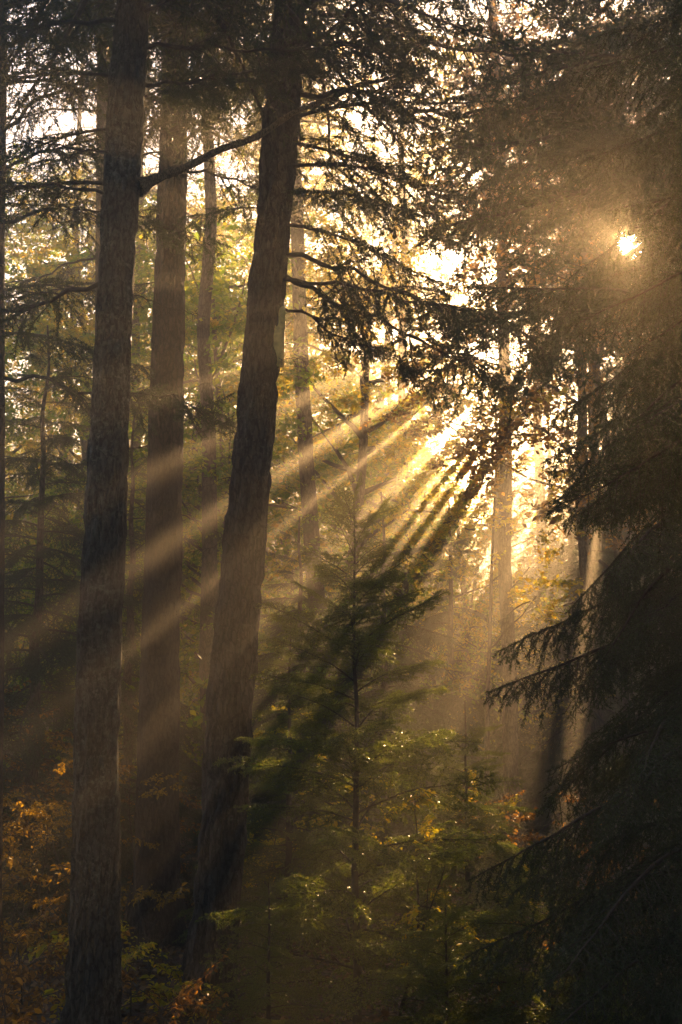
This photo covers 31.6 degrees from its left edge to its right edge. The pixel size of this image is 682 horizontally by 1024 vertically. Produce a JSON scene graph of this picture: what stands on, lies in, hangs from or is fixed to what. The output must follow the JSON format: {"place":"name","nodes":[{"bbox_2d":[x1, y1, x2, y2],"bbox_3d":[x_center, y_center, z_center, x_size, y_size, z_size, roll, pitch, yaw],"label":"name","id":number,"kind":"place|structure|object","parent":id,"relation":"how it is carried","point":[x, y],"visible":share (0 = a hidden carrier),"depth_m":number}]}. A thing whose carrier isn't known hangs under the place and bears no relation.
{"place":"outdoors","nodes":[
{"label":"outdoors","id":0,"kind":"place"},
{"bbox_2d":[5,0,668,613],"label":"sky","id":1,"kind":"structure","parent":0,"point":[66,119]},
{"bbox_2d":[0,739,681,1023],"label":"ground","id":2,"kind":"structure","parent":0,"point":[276,1017],"depth_m":8.85},
{"bbox_2d":[5,404,29,689],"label":"spruce tree","id":3,"kind":"object","parent":2,"relation":"on","point":[13,491],"depth_m":32.07},
{"bbox_2d":[5,367,39,661],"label":"spruce tree","id":4,"kind":"object","parent":2,"relation":"on","point":[27,428],"visible":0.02,"depth_m":37.76},
{"bbox_2d":[0,948,56,1023],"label":"beech sapling","id":5,"kind":"object","parent":2,"relation":"on","point":[22,1019],"visible":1,"depth_m":6.43},
{"bbox_2d":[11,309,56,644],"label":"spruce tree","id":6,"kind":"object","parent":2,"relation":"on","point":[29,439],"visible":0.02,"depth_m":32.70},
{"bbox_2d":[1,790,67,954],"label":"beech sapling","id":7,"kind":"object","parent":2,"relation":"on","point":[25,940],"visible":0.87,"depth_m":9.37},
{"bbox_2d":[0,798,71,975],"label":"beech sapling","id":8,"kind":"object","parent":2,"relation":"on","point":[18,868],"visible":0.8,"depth_m":9.46},
{"bbox_2d":[2,755,71,901],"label":"beech sapling","id":9,"kind":"object","parent":2,"relation":"on","point":[28,801],"visible":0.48,"depth_m":10.74},
{"bbox_2d":[2,678,73,913],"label":"beech sapling","id":10,"kind":"object","parent":2,"relation":"on","point":[57,780],"visible":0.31,"depth_m":11.69},
{"bbox_2d":[4,366,77,767],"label":"spruce tree","id":11,"kind":"object","parent":2,"relation":"on","point":[34,490],"visible":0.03,"depth_m":28.94},
{"bbox_2d":[4,359,80,795],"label":"spruce tree","id":12,"kind":"object","parent":2,"relation":"on","point":[55,565],"visible":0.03,"depth_m":25.83},
{"bbox_2d":[3,142,126,748],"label":"beech tree","id":13,"kind":"object","parent":2,"relation":"on","point":[29,371],"visible":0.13,"depth_m":20.81},
{"bbox_2d":[6,372,124,772],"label":"spruce tree","id":14,"kind":"object","parent":2,"relation":"on","point":[52,544],"depth_m":27.88},
{"bbox_2d":[5,209,126,724],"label":"beech tree","id":15,"kind":"object","parent":2,"relation":"on","point":[13,365],"visible":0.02,"depth_m":26.11},
{"bbox_2d":[0,894,135,1023],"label":"beech sapling","id":16,"kind":"object","parent":2,"relation":"on","point":[38,999],"visible":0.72,"depth_m":7.24},
{"bbox_2d":[3,566,134,867],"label":"beech sapling","id":17,"kind":"object","parent":2,"relation":"on","point":[58,757],"visible":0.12,"depth_m":12.91},
{"bbox_2d":[2,325,140,950],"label":"spruce tree","id":18,"kind":"object","parent":2,"relation":"on","point":[35,628],"visible":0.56,"depth_m":11.82},
{"bbox_2d":[5,54,147,799],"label":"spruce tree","id":19,"kind":"object","parent":2,"relation":"on","point":[79,119],"visible":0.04,"depth_m":24.12},
{"bbox_2d":[32,730,133,948],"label":"beech sapling","id":20,"kind":"object","parent":2,"relation":"on","point":[62,899],"visible":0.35,"depth_m":9.37},
{"bbox_2d":[5,14,191,331],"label":"spruce tree","id":21,"kind":"object","parent":2,"relation":"on","point":[98,200],"visible":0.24,"depth_m":13.71},
{"bbox_2d":[5,151,194,563],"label":"beech tree","id":22,"kind":"object","parent":2,"relation":"on","point":[34,236],"visible":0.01,"depth_m":30.87},
{"bbox_2d":[4,331,203,789],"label":"beech tree","id":23,"kind":"object","parent":2,"relation":"on","point":[10,410],"visible":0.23,"depth_m":15.03},
{"bbox_2d":[4,162,231,723],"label":"beech tree","id":24,"kind":"object","parent":2,"relation":"on","point":[29,275],"visible":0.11,"depth_m":21.27},
{"bbox_2d":[5,178,234,836],"bbox_3d":[-4.021,-0.148,18.523,5.032,10.329,4.786,0,-9,0],"label":"beech tree","id":25,"kind":"object","parent":2,"relation":"on","point":[74,332],"visible":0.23,"depth_m":18.77},
{"bbox_2d":[22,921,225,1023],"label":"beech sapling","id":26,"kind":"object","parent":2,"relation":"on","point":[126,959],"visible":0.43,"depth_m":7.85},
{"bbox_2d":[0,0,255,983],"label":"spruce tree","id":27,"kind":"object","parent":2,"relation":"on","point":[72,350],"visible":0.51,"depth_m":9.79},
{"bbox_2d":[3,409,256,915],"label":"spruce tree","id":28,"kind":"object","parent":2,"relation":"on","point":[128,752],"visible":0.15,"depth_m":13.32},
{"bbox_2d":[72,761,201,922],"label":"beech sapling","id":29,"kind":"object","parent":2,"relation":"on","point":[185,802],"visible":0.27,"depth_m":11.42},
{"bbox_2d":[53,39,239,816],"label":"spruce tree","id":30,"kind":"object","parent":2,"relation":"on","point":[136,443],"visible":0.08,"depth_m":19.70},
{"bbox_2d":[119,770,193,980],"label":"beech sapling","id":31,"kind":"object","parent":2,"relation":"on","point":[151,893],"visible":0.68,"depth_m":9.10},
{"bbox_2d":[119,434,193,787],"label":"spruce tree","id":32,"kind":"object","parent":2,"relation":"on","point":[140,653],"depth_m":25.76},
{"bbox_2d":[118,704,197,821],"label":"beech sapling","id":33,"kind":"object","parent":2,"relation":"on","point":[121,750],"visible":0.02,"depth_m":14.38},
{"bbox_2d":[7,232,329,749],"bbox_3d":[-2.742,0.382,18.742,5.155,9.405,6.077,0,-9,0],"label":"beech tree","id":34,"kind":"object","parent":2,"relation":"on","point":[228,374],"visible":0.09,"depth_m":18.48},
{"bbox_2d":[114,944,233,1023],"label":"beech sapling","id":35,"kind":"object","parent":2,"relation":"on","point":[185,1002],"visible":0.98,"depth_m":6.92},
{"bbox_2d":[79,160,281,747],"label":"beech tree","id":36,"kind":"object","parent":2,"relation":"on","point":[190,272],"visible":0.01,"depth_m":33.05},
{"bbox_2d":[185,403,197,741],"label":"spruce tree","id":37,"kind":"object","parent":2,"relation":"on","point":[195,655],"depth_m":33.48},
{"bbox_2d":[77,200,307,799],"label":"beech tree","id":38,"kind":"object","parent":2,"relation":"on","point":[191,212],"depth_m":25.49},
{"bbox_2d":[7,0,381,954],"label":"spruce tree","id":39,"kind":"object","parent":2,"relation":"on","point":[159,732],"visible":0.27,"depth_m":10.64},
{"bbox_2d":[85,9,321,869],"bbox_3d":[-1.798,-3.485,15.160,3.162,16.084,3.286,0,-9,0],"label":"spruce tree","id":40,"kind":"object","parent":2,"relation":"on","point":[209,561],"visible":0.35,"depth_m":14.91},
{"bbox_2d":[26,152,416,649],"bbox_3d":[-1.550,-0.247,16.304,5.446,9.961,5.530,0,-9,0],"label":"beech tree","id":41,"kind":"object","parent":2,"relation":"on","point":[220,285],"visible":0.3,"depth_m":15.93},
{"bbox_2d":[181,549,273,800],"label":"spruce tree","id":42,"kind":"object","parent":2,"relation":"on","point":[264,592],"visible":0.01,"depth_m":24.80},
{"bbox_2d":[180,372,280,811],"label":"spruce tree","id":43,"kind":"object","parent":2,"relation":"on","point":[196,760],"visible":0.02,"depth_m":21.57},
{"bbox_2d":[68,409,417,804],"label":"beech tree","id":44,"kind":"object","parent":2,"relation":"on","point":[193,500],"visible":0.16,"depth_m":15.44},
{"bbox_2d":[93,18,410,799],"bbox_3d":[-1.533,-2.181,22.713,6.123,15.631,5.855,0,-9,0],"label":"beech tree","id":45,"kind":"object","parent":2,"relation":"on","point":[304,184],"visible":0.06,"depth_m":23.31},
{"bbox_2d":[0,0,519,1023],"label":"spruce tree","id":46,"kind":"object","parent":2,"relation":"on","point":[92,982],"visible":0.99,"depth_m":7.72},
{"bbox_2d":[201,868,332,1023],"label":"young spruce","id":47,"kind":"object","parent":2,"relation":"on","point":[267,987],"visible":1,"depth_m":6.68},
{"bbox_2d":[240,349,304,728],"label":"spruce tree","id":48,"kind":"object","parent":2,"relation":"on","point":[275,543],"visible":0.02,"depth_m":30.00},
{"bbox_2d":[172,610,393,963],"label":"young spruce","id":49,"kind":"object","parent":2,"relation":"on","point":[288,857],"visible":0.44,"depth_m":9.70},
{"bbox_2d":[193,77,396,600],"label":"beech tree","id":50,"kind":"object","parent":2,"relation":"on","point":[320,249],"visible":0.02,"depth_m":29.14},
{"bbox_2d":[136,214,454,802],"bbox_3d":[-0.927,0.197,20.878,5.801,10.310,6.573,0,-9,0],"label":"beech tree","id":51,"kind":"object","parent":2,"relation":"on","point":[341,383],"visible":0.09,"depth_m":20.51},
{"bbox_2d":[180,515,423,923],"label":"spruce tree","id":52,"kind":"object","parent":2,"relation":"on","point":[299,599],"visible":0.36,"depth_m":12.25},
{"bbox_2d":[199,0,411,868],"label":"spruce tree","id":53,"kind":"object","parent":2,"relation":"on","point":[308,494],"visible":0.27,"depth_m":15.45},
{"bbox_2d":[247,561,380,848],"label":"beech sapling","id":54,"kind":"object","parent":2,"relation":"on","point":[306,611],"visible":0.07,"depth_m":13.11},
{"bbox_2d":[242,689,390,905],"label":"beech sapling","id":55,"kind":"object","parent":2,"relation":"on","point":[368,830],"visible":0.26,"depth_m":10.50},
{"bbox_2d":[306,366,360,749],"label":"spruce tree","id":56,"kind":"object","parent":2,"relation":"on","point":[339,427],"visible":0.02,"depth_m":25.02},
{"bbox_2d":[0,826,673,1023],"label":"fallen leaves","id":57,"kind":"object","parent":2,"relation":"on","point":[372,1018],"visible":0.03,"depth_m":8.92},
{"bbox_2d":[0,0,677,1017],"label":"spruce tree","id":58,"kind":"object","parent":2,"relation":"on","point":[222,840],"visible":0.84,"depth_m":8.71},
{"bbox_2d":[193,207,521,831],"bbox_3d":[0.240,0.076,16.338,4.547,9.358,4.462,0,-9,0],"label":"beech tree","id":59,"kind":"object","parent":2,"relation":"on","point":[364,443],"visible":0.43,"depth_m":16.43},
{"bbox_2d":[195,471,530,1023],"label":"young spruce","id":60,"kind":"object","parent":2,"relation":"on","point":[410,865],"visible":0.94,"depth_m":7.73},
{"bbox_2d":[260,297,478,696],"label":"beech tree","id":61,"kind":"object","parent":2,"relation":"on","point":[357,420],"visible":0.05,"depth_m":26.35},
{"bbox_2d":[279,147,490,583],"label":"beech tree","id":62,"kind":"object","parent":2,"relation":"on","point":[413,341],"visible":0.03,"depth_m":36.05},
{"bbox_2d":[255,491,516,904],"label":"spruce tree","id":63,"kind":"object","parent":2,"relation":"on","point":[424,714],"visible":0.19,"depth_m":14.14},
{"bbox_2d":[287,96,484,792],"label":"beech tree","id":64,"kind":"object","parent":2,"relation":"on","point":[380,404],"visible":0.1,"depth_m":24.99},
{"bbox_2d":[351,350,432,780],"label":"spruce tree","id":65,"kind":"object","parent":2,"relation":"on","point":[389,400],"visible":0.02,"depth_m":25.20},
{"bbox_2d":[376,422,416,670],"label":"spruce tree","id":66,"kind":"object","parent":2,"relation":"on","point":[385,522],"visible":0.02,"depth_m":24.77},
{"bbox_2d":[258,373,569,789],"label":"beech tree","id":67,"kind":"object","parent":2,"relation":"on","point":[404,477],"visible":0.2,"depth_m":18.90},
{"bbox_2d":[349,0,481,796],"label":"spruce tree","id":68,"kind":"object","parent":2,"relation":"on","point":[401,393],"visible":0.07,"depth_m":23.03},
{"bbox_2d":[327,349,522,689],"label":"beech tree","id":69,"kind":"object","parent":2,"relation":"on","point":[393,384],"visible":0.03,"depth_m":30.28},
{"bbox_2d":[345,768,512,1018],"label":"beech sapling","id":70,"kind":"object","parent":2,"relation":"on","point":[423,800],"visible":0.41,"depth_m":7.65},
{"bbox_2d":[373,374,493,742],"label":"spruce tree","id":71,"kind":"object","parent":2,"relation":"on","point":[430,452],"visible":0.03,"depth_m":26.20},
{"bbox_2d":[358,885,545,1023],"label":"young spruce","id":72,"kind":"object","parent":2,"relation":"on","point":[411,974],"visible":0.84,"depth_m":6.45},
{"bbox_2d":[346,499,569,854],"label":"spruce tree","id":73,"kind":"object","parent":2,"relation":"on","point":[435,621],"visible":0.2,"depth_m":18.18},
{"bbox_2d":[452,480,474,603],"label":"spruce tree","id":74,"kind":"object","parent":2,"relation":"on","point":[462,521],"visible":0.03,"depth_m":62.31},
{"bbox_2d":[366,707,571,955],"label":"young spruce","id":75,"kind":"object","parent":2,"relation":"on","point":[507,851],"visible":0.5,"depth_m":9.98},
{"bbox_2d":[451,392,487,598],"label":"spruce tree","id":76,"kind":"object","parent":2,"relation":"on","point":[468,475],"visible":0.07,"depth_m":72.21},
{"bbox_2d":[398,769,547,940],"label":"beech sapling","id":77,"kind":"object","parent":2,"relation":"on","point":[473,774],"visible":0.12,"depth_m":10.32},
{"bbox_2d":[349,364,612,868],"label":"beech tree","id":78,"kind":"object","parent":2,"relation":"on","point":[512,591],"visible":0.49,"depth_m":15.72},
{"bbox_2d":[409,777,560,914],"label":"beech sapling","id":79,"kind":"object","parent":2,"relation":"on","point":[530,816],"visible":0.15,"depth_m":10.90},
{"bbox_2d":[363,437,615,798],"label":"beech tree","id":80,"kind":"object","parent":2,"relation":"on","point":[495,614],"visible":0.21,"depth_m":19.27},
{"bbox_2d":[469,416,518,637],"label":"spruce tree","id":81,"kind":"object","parent":2,"relation":"on","point":[487,552],"visible":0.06,"depth_m":60.31},
{"bbox_2d":[471,450,521,701],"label":"spruce tree","id":82,"kind":"object","parent":2,"relation":"on","point":[487,543],"visible":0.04,"depth_m":61.81},
{"bbox_2d":[393,0,600,847],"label":"spruce tree","id":83,"kind":"object","parent":2,"relation":"on","point":[510,733],"visible":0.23,"depth_m":16.98},
{"bbox_2d":[370,8,633,805],"bbox_3d":[2.911,-1.677,21.764,5.046,14.440,4.774,0,-9,0],"label":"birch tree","id":84,"kind":"object","parent":2,"relation":"on","point":[453,295],"visible":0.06,"depth_m":21.90},
{"bbox_2d":[480,439,530,616],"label":"spruce tree","id":85,"kind":"object","parent":2,"relation":"on","point":[517,535],"visible":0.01,"depth_m":65.86},
{"bbox_2d":[437,403,582,830],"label":"spruce tree","id":86,"kind":"object","parent":2,"relation":"on","point":[484,571],"visible":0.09,"depth_m":20.89},
{"bbox_2d":[353,0,681,866],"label":"beech tree","id":87,"kind":"object","parent":2,"relation":"on","point":[513,20],"visible":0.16,"depth_m":15.64},
{"bbox_2d":[485,28,556,755],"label":"spruce tree","id":88,"kind":"object","parent":2,"relation":"on","point":[540,491],"visible":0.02,"depth_m":28.43},
{"bbox_2d":[512,475,529,648],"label":"spruce tree","id":89,"kind":"object","parent":2,"relation":"on","point":[519,532],"visible":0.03,"depth_m":63.91},
{"bbox_2d":[511,425,536,623],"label":"spruce tree","id":90,"kind":"object","parent":2,"relation":"on","point":[530,471],"visible":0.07,"depth_m":62.40},
{"bbox_2d":[514,427,537,607],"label":"spruce tree","id":91,"kind":"object","parent":2,"relation":"on","point":[521,496],"visible":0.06,"depth_m":72.39},
{"bbox_2d":[479,325,583,748],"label":"spruce tree","id":92,"kind":"object","parent":2,"relation":"on","point":[531,453],"visible":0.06,"depth_m":32.34},
{"bbox_2d":[425,840,647,1023],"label":"young spruce","id":93,"kind":"object","parent":2,"relation":"on","point":[514,986],"visible":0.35,"depth_m":6.26},
{"bbox_2d":[398,0,681,421],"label":"spruce tree","id":94,"kind":"object","parent":2,"relation":"on","point":[558,200],"visible":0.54,"depth_m":9.16},
{"bbox_2d":[513,391,583,770],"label":"spruce tree","id":95,"kind":"object","parent":2,"relation":"on","point":[525,535],"visible":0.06,"depth_m":28.83},
{"bbox_2d":[553,422,566,553],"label":"spruce tree","id":96,"kind":"object","parent":2,"relation":"on","point":[553,497],"visible":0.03,"depth_m":61.33},
{"bbox_2d":[473,894,651,1021],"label":"beech sapling","id":97,"kind":"object","parent":2,"relation":"on","point":[499,987],"visible":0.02,"depth_m":7.08},
{"bbox_2d":[451,100,681,1023],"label":"spruce tree","id":98,"kind":"object","parent":2,"relation":"on","point":[649,765],"visible":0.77,"depth_m":5.41},
{"bbox_2d":[528,380,614,793],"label":"spruce tree","id":99,"kind":"object","parent":2,"relation":"on","point":[569,544],"visible":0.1,"depth_m":25.29},
{"bbox_2d":[471,299,681,858],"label":"spruce tree","id":100,"kind":"object","parent":2,"relation":"on","point":[587,574],"visible":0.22,"depth_m":17.63},
{"bbox_2d":[519,13,634,716],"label":"spruce tree","id":101,"kind":"object","parent":2,"relation":"on","point":[595,538],"visible":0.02,"depth_m":21.12},
{"bbox_2d":[493,3,675,746],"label":"spruce tree","id":102,"kind":"object","parent":2,"relation":"on","point":[552,575],"visible":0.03,"depth_m":25.02},
{"bbox_2d":[517,214,654,825],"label":"spruce tree","id":103,"kind":"object","parent":2,"relation":"on","point":[563,577],"visible":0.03,"depth_m":20.09},
{"bbox_2d":[508,791,678,969],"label":"beech sapling","id":104,"kind":"object","parent":2,"relation":"on","point":[541,835],"visible":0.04,"depth_m":9.17},
{"bbox_2d":[550,241,640,567],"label":"spruce tree","id":105,"kind":"object","parent":2,"relation":"on","point":[604,463],"visible":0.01,"depth_m":34.74},
{"bbox_2d":[539,543,681,1023],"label":"spruce tree","id":106,"kind":"object","parent":2,"relation":"on","point":[631,695],"visible":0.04,"depth_m":7.24},
{"bbox_2d":[541,0,681,563],"bbox_3d":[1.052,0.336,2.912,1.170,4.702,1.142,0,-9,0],"label":"spruce tree","id":107,"kind":"object","parent":2,"relation":"on","point":[661,446],"visible":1,"depth_m":3.03},
{"bbox_2d":[568,83,681,730],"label":"spruce tree","id":108,"kind":"object","parent":2,"relation":"on","point":[622,428],"depth_m":29.14},
{"bbox_2d":[581,98,681,800],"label":"spruce tree","id":109,"kind":"object","parent":2,"relation":"on","point":[616,711],"depth_m":20.70},
{"bbox_2d":[601,515,679,799],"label":"spruce tree","id":110,"kind":"object","parent":2,"relation":"on","point":[637,677],"visible":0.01,"depth_m":23.75}
]}

